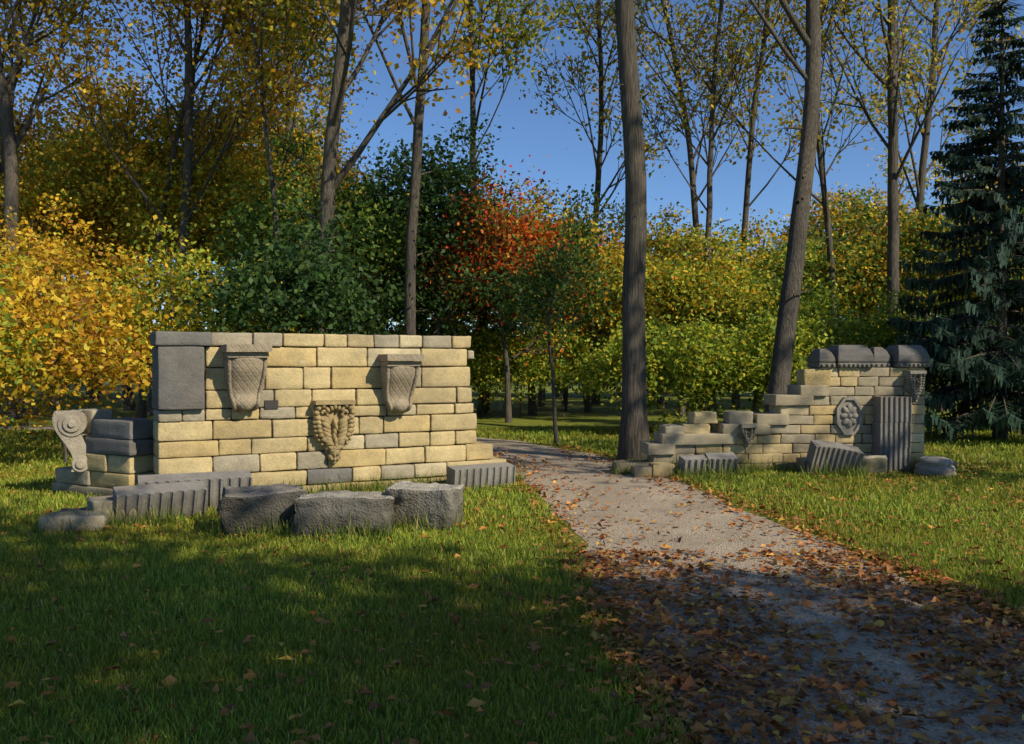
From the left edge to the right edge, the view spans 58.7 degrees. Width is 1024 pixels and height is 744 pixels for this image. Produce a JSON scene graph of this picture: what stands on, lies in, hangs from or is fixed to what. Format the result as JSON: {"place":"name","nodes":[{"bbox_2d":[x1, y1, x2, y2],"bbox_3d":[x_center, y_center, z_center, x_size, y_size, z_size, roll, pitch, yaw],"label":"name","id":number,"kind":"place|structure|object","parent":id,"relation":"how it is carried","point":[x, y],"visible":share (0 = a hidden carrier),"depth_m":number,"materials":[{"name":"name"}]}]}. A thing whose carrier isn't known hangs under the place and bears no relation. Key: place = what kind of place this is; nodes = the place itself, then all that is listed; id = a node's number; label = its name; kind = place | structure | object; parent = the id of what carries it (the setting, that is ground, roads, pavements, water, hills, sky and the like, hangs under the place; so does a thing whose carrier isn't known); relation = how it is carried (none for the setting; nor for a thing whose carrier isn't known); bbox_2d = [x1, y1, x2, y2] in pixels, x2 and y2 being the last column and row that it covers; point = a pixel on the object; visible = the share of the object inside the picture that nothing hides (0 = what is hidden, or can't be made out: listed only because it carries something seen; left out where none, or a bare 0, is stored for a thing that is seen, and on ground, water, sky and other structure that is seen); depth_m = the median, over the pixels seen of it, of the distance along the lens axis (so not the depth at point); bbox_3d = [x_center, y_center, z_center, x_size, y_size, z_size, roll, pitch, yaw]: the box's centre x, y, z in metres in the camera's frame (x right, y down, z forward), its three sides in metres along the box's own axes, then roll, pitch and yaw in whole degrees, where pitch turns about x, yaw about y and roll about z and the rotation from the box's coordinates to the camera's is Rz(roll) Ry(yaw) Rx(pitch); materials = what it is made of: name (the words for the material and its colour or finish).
{"place":"outdoors","nodes":[
{"label":"outdoors","id":0,"kind":"place"},
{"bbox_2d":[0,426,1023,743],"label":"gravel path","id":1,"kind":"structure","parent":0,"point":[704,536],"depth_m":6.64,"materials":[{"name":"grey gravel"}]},
{"bbox_2d":[0,357,1023,743],"bbox_3d":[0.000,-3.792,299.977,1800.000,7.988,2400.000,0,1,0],"label":"ground","id":2,"kind":"structure","parent":0,"point":[578,417],"depth_m":6.64,"materials":[{"name":"green plant"}]},
{"bbox_2d":[0,257,81,442],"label":"bush","id":3,"kind":"object","parent":2,"relation":"on","point":[5,323],"visible":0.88,"depth_m":14.20,"materials":[{"name":"yellow plant"}]},
{"bbox_2d":[0,0,98,412],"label":"tall tree","id":4,"kind":"object","parent":2,"relation":"on","point":[25,18],"visible":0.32,"depth_m":31.92,"materials":[{"name":"yellow plant"}]},
{"bbox_2d":[0,189,119,432],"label":"bush","id":5,"kind":"object","parent":2,"relation":"on","point":[51,209],"visible":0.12,"depth_m":21.84,"materials":[{"name":"yellow plant"}]},
{"bbox_2d":[0,62,120,228],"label":"tree","id":6,"kind":"object","parent":2,"relation":"on","point":[30,135],"visible":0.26,"depth_m":33.20,"materials":[{"name":"yellow plant"}]},
{"bbox_2d":[0,118,147,411],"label":"tree","id":7,"kind":"object","parent":2,"relation":"on","point":[27,215],"visible":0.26,"depth_m":29.66,"materials":[{"name":"yellow plant"}]},
{"bbox_2d":[38,510,110,533],"bbox_3d":[-4.571,1.566,9.533,0.650,0.184,0.445,0,1,-16],"label":"loose slab","id":8,"kind":"object","parent":2,"relation":"on","point":[93,521],"depth_m":9.36,"materials":[{"name":"stone"}]},
{"bbox_2d":[0,266,153,463],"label":"bush","id":9,"kind":"object","parent":2,"relation":"on","point":[129,367],"visible":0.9,"depth_m":15.07,"materials":[{"name":"yellow plant"}]},
{"bbox_2d":[0,0,157,425],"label":"tall tree","id":10,"kind":"object","parent":2,"relation":"on","point":[11,143],"visible":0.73,"depth_m":25.89,"materials":[{"name":"plant"}]},
{"bbox_2d":[18,73,153,398],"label":"tree","id":11,"kind":"object","parent":2,"relation":"on","point":[91,392],"visible":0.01,"depth_m":42.71,"materials":[{"name":"yellow plant"}]},
{"bbox_2d":[0,68,177,392],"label":"tree","id":12,"kind":"object","parent":2,"relation":"on","point":[125,89],"visible":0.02,"depth_m":50.29,"materials":[{"name":"yellow plant"}]},
{"bbox_2d":[0,237,187,450],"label":"bush","id":13,"kind":"object","parent":2,"relation":"on","point":[34,281],"visible":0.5,"depth_m":16.89,"materials":[{"name":"yellow plant"}]},
{"bbox_2d":[0,210,198,413],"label":"bush","id":14,"kind":"object","parent":2,"relation":"on","point":[61,258],"visible":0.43,"depth_m":20.50,"materials":[{"name":"yellow plant"}]},
{"bbox_2d":[87,495,136,523],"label":"stone block","id":15,"kind":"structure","parent":2,"relation":"on","point":[97,503],"depth_m":9.81,"materials":[{"name":"stone"}]},
{"bbox_2d":[19,74,236,410],"bbox_3d":[-13.911,-4.297,32.708,8.751,11.585,9.205,0,1,0],"label":"tree","id":16,"kind":"object","parent":2,"relation":"on","point":[129,402],"visible":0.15,"depth_m":30.83,"materials":[{"name":"yellow plant"}]},
{"bbox_2d":[0,80,293,415],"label":"tree","id":17,"kind":"object","parent":2,"relation":"on","point":[162,123],"visible":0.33,"depth_m":27.91,"materials":[{"name":"yellow plant"}]},
{"bbox_2d":[112,481,207,520],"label":"fluted stone block","id":18,"kind":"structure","parent":2,"relation":"on","point":[190,498],"depth_m":10.06,"materials":[{"name":"stone"}]},
{"bbox_2d":[0,0,324,325],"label":"tall tree","id":19,"kind":"object","parent":2,"relation":"on","point":[189,123],"visible":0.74,"depth_m":25.70,"materials":[{"name":"yellow plant"}]},
{"bbox_2d":[62,213,293,400],"bbox_3d":[-6.878,-0.829,18.884,4.866,4.826,4.880,0,1,0],"label":"bush","id":20,"kind":"object","parent":2,"relation":"on","point":[166,284],"visible":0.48,"depth_m":18.40,"materials":[{"name":"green plant"}]},
{"bbox_2d":[33,0,328,417],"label":"tall tree","id":21,"kind":"object","parent":2,"relation":"on","point":[142,409],"visible":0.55,"depth_m":26.57,"materials":[{"name":"yellow plant"}]},
{"bbox_2d":[138,470,251,511],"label":"fluted stone block","id":22,"kind":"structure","parent":2,"relation":"on","point":[214,482],"depth_m":10.67,"materials":[{"name":"stone"}]},
{"bbox_2d":[84,128,374,328],"bbox_3d":[-8.699,-3.262,28.748,8.485,9.549,7.810,0,1,-32],"label":"tree","id":23,"kind":"object","parent":2,"relation":"on","point":[244,180],"visible":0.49,"depth_m":27.12,"materials":[{"name":"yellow plant"}]},
{"bbox_2d":[159,243,323,332],"bbox_3d":[-6.263,-0.672,21.436,4.677,4.545,4.640,0,1,0],"label":"bush","id":24,"kind":"object","parent":2,"relation":"on","point":[199,323],"visible":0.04,"depth_m":20.74,"materials":[{"name":"green plant"}]},
{"bbox_2d":[112,28,394,322],"bbox_3d":[-9.173,-5.596,33.963,10.393,14.146,10.585,0,1,0],"label":"tree","id":25,"kind":"object","parent":2,"relation":"on","point":[339,167],"visible":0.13,"depth_m":31.75,"materials":[{"name":"green plant"}]},
{"bbox_2d":[216,483,306,538],"bbox_3d":[-2.586,1.469,9.396,0.887,0.576,0.700,0,1,-18],"label":"boulder","id":26,"kind":"object","parent":2,"relation":"on","point":[237,504],"visible":0.57,"depth_m":9.11,"materials":[{"name":"stone"}]},
{"bbox_2d":[52,331,505,496],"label":"stone wall","id":27,"kind":"structure","parent":2,"relation":"on","point":[196,423],"depth_m":11.86,"materials":[{"name":"beige stone"}]},
{"bbox_2d":[52,410,87,471],"bbox_3d":[-5.731,0.896,11.858,0.443,0.800,0.440,0,1,-22],"label":"scroll console","id":28,"kind":"object","parent":27,"relation":"on","point":[69,426],"visible":0.91,"depth_m":11.72,"materials":[{"name":"stone"}]},
{"bbox_2d":[221,344,271,412],"bbox_3d":[-3.313,0.087,11.358,0.551,0.855,0.403,0,1,-28],"label":"corbel bracket","id":29,"kind":"object","parent":27,"relation":"attached to","point":[245,367],"visible":1,"depth_m":11.31,"materials":[{"name":"stone"}]},
{"bbox_2d":[309,400,355,464],"bbox_3d":[-2.344,0.799,11.992,0.611,0.851,0.212,0,1,-28],"label":"carved stone ornament","id":30,"kind":"object","parent":27,"relation":"attached to","point":[333,421],"visible":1,"depth_m":11.94,"materials":[{"name":"stone"}]},
{"bbox_2d":[378,354,423,413],"bbox_3d":[-1.502,0.167,12.318,0.522,0.814,0.382,0,1,-28],"label":"corbel bracket","id":31,"kind":"object","parent":27,"relation":"attached to","point":[399,373],"visible":1,"depth_m":12.28,"materials":[{"name":"stone"}]},
{"bbox_2d":[172,0,387,177],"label":"tall tree","id":32,"kind":"object","parent":2,"relation":"on","point":[289,123],"visible":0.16,"depth_m":32.20,"materials":[{"name":"yellow plant"}]},
{"bbox_2d":[166,196,429,334],"bbox_3d":[-3.943,-0.960,17.278,4.905,5.178,5.235,0,1,0],"label":"shrub","id":33,"kind":"object","parent":2,"relation":"on","point":[320,290],"visible":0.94,"depth_m":17.04,"materials":[{"name":"green plant"}]},
{"bbox_2d":[198,0,401,332],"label":"tall tree","id":34,"kind":"object","parent":2,"relation":"on","point":[308,44],"visible":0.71,"depth_m":24.52,"materials":[{"name":"yellow plant"}]},
{"bbox_2d":[184,115,443,312],"bbox_3d":[-5.307,-2.738,25.447,7.422,8.571,7.262,0,1,0],"label":"dark tree","id":35,"kind":"object","parent":2,"relation":"on","point":[290,203],"visible":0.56,"depth_m":24.52,"materials":[{"name":"green plant"}]},
{"bbox_2d":[205,202,426,334],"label":"tree","id":36,"kind":"object","parent":2,"relation":"on","point":[389,316],"visible":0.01,"depth_m":30.89,"materials":[{"name":"green plant"}]},
{"bbox_2d":[292,490,394,538],"bbox_3d":[-1.705,1.485,9.306,1.042,0.513,0.741,0,1,0],"label":"boulder","id":37,"kind":"object","parent":2,"relation":"on","point":[358,506],"visible":0.66,"depth_m":9.00,"materials":[{"name":"stone"}]},
{"bbox_2d":[332,0,458,334],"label":"tall tree","id":38,"kind":"object","parent":2,"relation":"on","point":[410,248],"visible":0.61,"depth_m":23.45,"materials":[{"name":"brown plant"}]},
{"bbox_2d":[259,0,542,333],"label":"tall tree","id":39,"kind":"object","parent":2,"relation":"on","point":[330,180],"visible":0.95,"depth_m":20.92,"materials":[{"name":"plant"}]},
{"bbox_2d":[334,183,514,333],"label":"tree","id":40,"kind":"object","parent":2,"relation":"on","point":[384,264],"visible":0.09,"depth_m":26.86,"materials":[{"name":"green plant"}]},
{"bbox_2d":[385,481,464,531],"bbox_3d":[-0.935,1.456,9.684,0.825,0.556,0.711,0,1,13],"label":"boulder","id":41,"kind":"object","parent":2,"relation":"on","point":[422,499],"visible":0.65,"depth_m":9.39,"materials":[{"name":"stone"}]},
{"bbox_2d":[335,109,519,356],"bbox_3d":[-2.534,-3.094,26.322,5.699,9.272,7.044,0,1,0],"label":"tree","id":42,"kind":"object","parent":2,"relation":"on","point":[451,176],"visible":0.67,"depth_m":25.19,"materials":[{"name":"green plant"}]},
{"bbox_2d":[11,454,926,541],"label":"fringe grass","id":43,"kind":"structure","parent":2,"relation":"on","point":[288,530],"depth_m":9.78,"materials":[{"name":"green plant"}]},
{"bbox_2d":[355,185,590,402],"bbox_3d":[-1.658,-1.878,26.500,7.750,6.816,7.246,0,1,0],"label":"dark tree","id":44,"kind":"object","parent":2,"relation":"on","point":[423,304],"visible":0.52,"depth_m":25.18,"materials":[{"name":"green plant"}]},
{"bbox_2d":[446,462,515,490],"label":"fluted stone block","id":45,"kind":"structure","parent":2,"relation":"on","point":[481,475],"depth_m":12.51,"materials":[{"name":"stone"}]},
{"bbox_2d":[425,307,544,417],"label":"hedge shrub","id":46,"kind":"object","parent":2,"relation":"on","point":[482,341],"visible":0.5,"depth_m":27.86,"materials":[{"name":"green plant"}]},
{"bbox_2d":[424,175,584,413],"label":"tree","id":47,"kind":"object","parent":2,"relation":"on","point":[483,400],"visible":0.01,"depth_m":30.96,"materials":[{"name":"red plant"}]},
{"bbox_2d":[416,0,593,410],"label":"tall tree","id":48,"kind":"object","parent":2,"relation":"on","point":[521,26],"visible":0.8,"depth_m":30.27,"materials":[{"name":"green plant"}]},
{"bbox_2d":[0,444,1023,743],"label":"fallen leaves","id":49,"kind":"object","parent":2,"relation":"on","point":[778,698],"visible":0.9,"depth_m":5.70,"materials":[{"name":"brown plant"}]},
{"bbox_2d":[417,147,622,422],"bbox_3d":[0.004,-2.259,26.480,6.324,7.581,6.869,0,1,0],"label":"red maple","id":50,"kind":"object","parent":2,"relation":"on","point":[519,232],"visible":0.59,"depth_m":25.29,"materials":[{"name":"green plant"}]},
{"bbox_2d":[470,320,578,417],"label":"hedge shrub","id":51,"kind":"object","parent":2,"relation":"on","point":[527,374],"visible":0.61,"depth_m":27.79,"materials":[{"name":"green plant"}]},
{"bbox_2d":[453,185,623,415],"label":"tree","id":52,"kind":"object","parent":2,"relation":"on","point":[532,408],"visible":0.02,"depth_m":29.29,"materials":[{"name":"green plant"}]},
{"bbox_2d":[459,199,621,444],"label":"tree","id":53,"kind":"object","parent":2,"relation":"on","point":[545,281],"visible":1,"depth_m":18.73,"materials":[{"name":"green plant"}]},
{"bbox_2d":[505,303,605,417],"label":"hedge shrub","id":54,"kind":"object","parent":2,"relation":"on","point":[573,344],"visible":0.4,"depth_m":28.20,"materials":[{"name":"green plant"}]},
{"bbox_2d":[508,178,618,406],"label":"tree","id":55,"kind":"object","parent":2,"relation":"on","point":[541,397],"visible":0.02,"depth_m":34.97,"materials":[{"name":"green plant"}]},
{"bbox_2d":[506,165,654,410],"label":"tree","id":56,"kind":"object","parent":2,"relation":"on","point":[565,395],"visible":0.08,"depth_m":31.86,"materials":[{"name":"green plant"}]},
{"bbox_2d":[479,192,690,411],"bbox_3d":[2.956,-2.442,32.129,8.471,7.856,8.874,0,1,0],"label":"tree","id":57,"kind":"object","parent":2,"relation":"on","point":[587,405],"visible":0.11,"depth_m":31.00,"materials":[{"name":"yellow plant"}]},
{"bbox_2d":[506,0,686,404],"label":"tall tree","id":58,"kind":"object","parent":2,"relation":"on","point":[602,110],"visible":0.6,"depth_m":36.88,"materials":[{"name":"green plant"}]},
{"bbox_2d":[555,312,711,432],"bbox_3d":[3.165,0.164,22.328,3.984,3.266,3.997,-1,1,-41],"label":"hedge shrub","id":59,"kind":"object","parent":2,"relation":"on","point":[606,366],"visible":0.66,"depth_m":21.57,"materials":[{"name":"green plant"}]},
{"bbox_2d":[615,0,670,459],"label":"tall tree","id":60,"kind":"object","parent":2,"relation":"on","point":[634,429],"visible":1,"depth_m":15.86,"materials":[{"name":"brown plant"}]},
{"bbox_2d":[543,0,787,407],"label":"tall tree","id":61,"kind":"object","parent":2,"relation":"on","point":[692,178],"visible":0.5,"depth_m":34.51,"materials":[{"name":"green plant"}]},
{"bbox_2d":[571,223,781,417],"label":"tree","id":62,"kind":"object","parent":2,"relation":"on","point":[684,279],"visible":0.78,"depth_m":27.63,"materials":[{"name":"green plant"}]},
{"bbox_2d":[576,190,778,409],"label":"tree","id":63,"kind":"object","parent":2,"relation":"on","point":[659,239],"visible":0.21,"depth_m":33.20,"materials":[{"name":"yellow plant"}]},
{"bbox_2d":[612,308,766,422],"bbox_3d":[4.473,-0.035,22.308,4.128,3.166,3.994,0,1,0],"label":"hedge shrub","id":64,"kind":"object","parent":2,"relation":"on","point":[694,336],"visible":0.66,"depth_m":21.63,"materials":[{"name":"green plant"}]},
{"bbox_2d":[678,455,710,475],"bbox_3d":[2.779,1.463,13.895,0.420,0.375,0.313,0,1,-13],"label":"fluted stone fragment","id":65,"kind":"object","parent":2,"relation":"on","point":[689,461],"visible":0.66,"depth_m":13.80,"materials":[{"name":"stone"}]},
{"bbox_2d":[585,0,822,411],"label":"tall tree","id":66,"kind":"object","parent":2,"relation":"on","point":[712,134],"visible":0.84,"depth_m":30.52,"materials":[{"name":"yellow plant"}]},
{"bbox_2d":[705,453,737,474],"bbox_3d":[3.196,1.453,13.949,0.441,0.420,0.350,0,1,0],"label":"fluted stone fragment","id":67,"kind":"object","parent":2,"relation":"on","point":[725,460],"visible":0.59,"depth_m":13.83,"materials":[{"name":"stone"}]},
{"bbox_2d":[666,295,811,411],"bbox_3d":[5.755,-0.165,22.305,3.718,3.435,3.926,0,1,-28],"label":"hedge shrub","id":68,"kind":"object","parent":2,"relation":"on","point":[742,355],"visible":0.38,"depth_m":21.62,"materials":[{"name":"green plant"}]},
{"bbox_2d":[647,0,845,407],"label":"tall tree","id":69,"kind":"object","parent":2,"relation":"on","point":[750,148],"visible":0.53,"depth_m":34.17,"materials":[{"name":"green plant"}]},
{"bbox_2d":[653,232,862,411],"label":"tree","id":70,"kind":"object","parent":2,"relation":"on","point":[807,296],"visible":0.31,"depth_m":28.54,"materials":[{"name":"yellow plant"}]},
{"bbox_2d":[612,367,924,477],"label":"stone wall","id":71,"kind":"structure","parent":2,"relation":"on","point":[794,421],"depth_m":14.48,"materials":[{"name":"beige stone"}]},
{"bbox_2d":[680,422,709,433],"bbox_3d":[2.921,0.905,14.540,0.446,0.194,0.349,0,1,0],"label":"stone block","id":72,"kind":"object","parent":71,"relation":"on","point":[697,428],"depth_m":14.38,"materials":[{"name":"stone"}]},
{"bbox_2d":[687,411,717,423],"bbox_3d":[3.047,0.729,14.570,0.419,0.209,0.330,0,1,-11],"label":"stone block","id":73,"kind":"object","parent":72,"relation":"on","point":[705,417],"depth_m":14.43,"materials":[{"name":"stone"}]},
{"bbox_2d":[723,410,753,423],"bbox_3d":[3.619,0.735,14.574,0.427,0.232,0.367,0,1,0],"label":"stone block","id":74,"kind":"object","parent":71,"relation":"on","point":[738,417],"depth_m":14.41,"materials":[{"name":"stone"}]},
{"bbox_2d":[796,369,830,386],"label":"stone block","id":75,"kind":"structure","parent":71,"relation":"on","point":[813,377],"depth_m":14.47,"materials":[{"name":"stone"}]},
{"bbox_2d":[807,349,835,366],"bbox_3d":[4.989,-0.225,14.676,0.274,0.302,0.531,0,1,-5],"label":"stone","id":76,"kind":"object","parent":71,"relation":"on","point":[821,357],"depth_m":14.50,"materials":[{"name":"stone"}]},
{"bbox_2d":[836,397,862,434],"bbox_3d":[5.381,0.698,14.508,0.420,0.600,0.073,0,1,-5],"label":"carved rosette","id":77,"kind":"object","parent":71,"relation":"attached to","point":[849,412],"visible":1,"depth_m":14.50,"materials":[{"name":"stone"}]},
{"bbox_2d":[827,345,873,366],"bbox_3d":[5.458,-0.256,14.777,0.602,0.362,0.654,0,1,-5],"label":"stone","id":78,"kind":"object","parent":71,"relation":"on","point":[853,355],"depth_m":14.51,"materials":[{"name":"stone"}]},
{"bbox_2d":[869,347,890,366],"bbox_3d":[5.956,-0.242,14.876,0.292,0.332,0.485,0,1,-5],"label":"stone","id":79,"kind":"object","parent":71,"relation":"on","point":[881,355],"depth_m":14.68,"materials":[{"name":"stone"}]},
{"bbox_2d":[872,421,910,447],"bbox_3d":[6.027,0.994,14.463,0.500,0.400,0.280,0,1,-5],"label":"fluted pilaster","id":80,"kind":"object","parent":71,"relation":"attached to","point":[891,434],"visible":0.98,"depth_m":14.34,"materials":[{"name":"stone"}]},
{"bbox_2d":[873,396,911,421],"bbox_3d":[6.037,0.589,14.459,0.500,0.400,0.280,0,1,-3],"label":"fluted pilaster","id":81,"kind":"object","parent":71,"relation":"attached to","point":[892,408],"visible":1,"depth_m":14.34,"materials":[{"name":"stone"}]},
{"bbox_2d":[885,345,929,367],"bbox_3d":[6.420,-0.256,14.859,0.532,0.363,0.653,0,1,-5],"label":"stone","id":82,"kind":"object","parent":71,"relation":"on","point":[909,356],"depth_m":14.60,"materials":[{"name":"stone"}]},
{"bbox_2d":[902,370,926,401],"bbox_3d":[6.434,0.230,14.539,0.334,0.506,0.226,0,1,0],"label":"carved corbel","id":83,"kind":"object","parent":71,"relation":"attached to","point":[914,384],"visible":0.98,"depth_m":14.48,"materials":[{"name":"stone"}]},
{"bbox_2d":[645,0,914,325],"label":"tall tree","id":84,"kind":"object","parent":2,"relation":"on","point":[822,174],"visible":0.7,"depth_m":29.72,"materials":[{"name":"yellow plant"}]},
{"bbox_2d":[749,0,820,411],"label":"tall tree","id":85,"kind":"object","parent":2,"relation":"on","point":[783,351],"visible":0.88,"depth_m":19.60,"materials":[{"name":"brown plant"}]},
{"bbox_2d":[712,299,862,400],"bbox_3d":[6.790,-0.117,21.933,3.998,3.350,3.705,0,1,0],"label":"hedge shrub","id":86,"kind":"object","parent":2,"relation":"on","point":[803,335],"visible":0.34,"depth_m":21.39,"materials":[{"name":"green plant"}]},
{"bbox_2d":[702,208,875,332],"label":"tree","id":87,"kind":"object","parent":2,"relation":"on","point":[758,229],"visible":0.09,"depth_m":34.30,"materials":[{"name":"yellow plant"}]},
{"bbox_2d":[806,440,863,473],"bbox_3d":[4.945,1.396,14.052,0.816,0.688,0.517,0,1,0],"label":"fluted stone fragment","id":88,"kind":"object","parent":2,"relation":"on","point":[821,452],"visible":0.66,"depth_m":13.93,"materials":[{"name":"grey stone"}]},
{"bbox_2d":[730,192,962,324],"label":"tree","id":89,"kind":"object","parent":2,"relation":"on","point":[857,257],"visible":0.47,"depth_m":31.16,"materials":[{"name":"yellow plant"}]},
{"bbox_2d":[762,147,944,321],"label":"tree","id":90,"kind":"object","parent":2,"relation":"on","point":[833,213],"visible":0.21,"depth_m":43.86,"materials":[{"name":"yellow plant"}]},
{"bbox_2d":[803,307,927,387],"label":"hedge shrub","id":91,"kind":"object","parent":2,"relation":"on","point":[850,338],"visible":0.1,"depth_m":22.48,"materials":[{"name":"green plant"}]},
{"bbox_2d":[766,225,965,328],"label":"tree","id":92,"kind":"object","parent":2,"relation":"on","point":[861,309],"visible":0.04,"depth_m":34.01,"materials":[{"name":"green plant"}]},
{"bbox_2d":[860,455,886,475],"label":"stone block","id":93,"kind":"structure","parent":2,"relation":"on","point":[877,463],"depth_m":14.01,"materials":[{"name":"stone"}]},
{"bbox_2d":[772,0,1006,332],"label":"tall tree","id":94,"kind":"object","parent":2,"relation":"on","point":[891,85],"visible":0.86,"depth_m":28.09,"materials":[{"name":"brown plant"}]},
{"bbox_2d":[828,277,951,391],"bbox_3d":[9.475,-0.396,23.122,3.780,3.880,3.759,0,1,-13],"label":"hedge shrub","id":95,"kind":"object","parent":2,"relation":"on","point":[878,324],"visible":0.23,"depth_m":22.46,"materials":[{"name":"green plant"}]},
{"bbox_2d":[871,447,909,473],"bbox_3d":[6.017,1.399,14.466,0.500,0.400,0.280,0,1,-6],"label":"fluted pilaster","id":96,"kind":"object","parent":2,"relation":"on","point":[898,459],"visible":0.58,"depth_m":14.35,"materials":[{"name":"stone"}]},
{"bbox_2d":[823,0,1023,319],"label":"tall tree","id":97,"kind":"object","parent":2,"relation":"on","point":[920,178],"visible":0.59,"depth_m":33.07,"materials":[{"name":"brown plant"}]},
{"bbox_2d":[829,187,1023,411],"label":"tree","id":98,"kind":"object","parent":2,"relation":"on","point":[913,228],"visible":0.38,"depth_m":31.83,"materials":[{"name":"yellow plant"}]},
{"bbox_2d":[914,456,956,477],"bbox_3d":[6.551,1.474,14.097,0.598,0.321,0.602,0,1,0],"label":"fallen stone block","id":99,"kind":"object","parent":2,"relation":"on","point":[932,465],"visible":0.94,"depth_m":13.90,"materials":[{"name":"stone"}]},
{"bbox_2d":[887,0,1023,443],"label":"spruce tree","id":100,"kind":"object","parent":2,"relation":"on","point":[977,357],"visible":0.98,"depth_m":20.26,"materials":[{"name":"green plant"}]},
{"bbox_2d":[907,154,1023,398],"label":"tree","id":101,"kind":"object","parent":2,"relation":"on","point":[934,168],"visible":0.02,"depth_m":43.18,"materials":[{"name":"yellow plant"}]},
{"bbox_2d":[0,0,1023,347],"label":"sky","id":102,"kind":"structure","parent":0,"point":[539,135],"materials":[{"name":"blue"}]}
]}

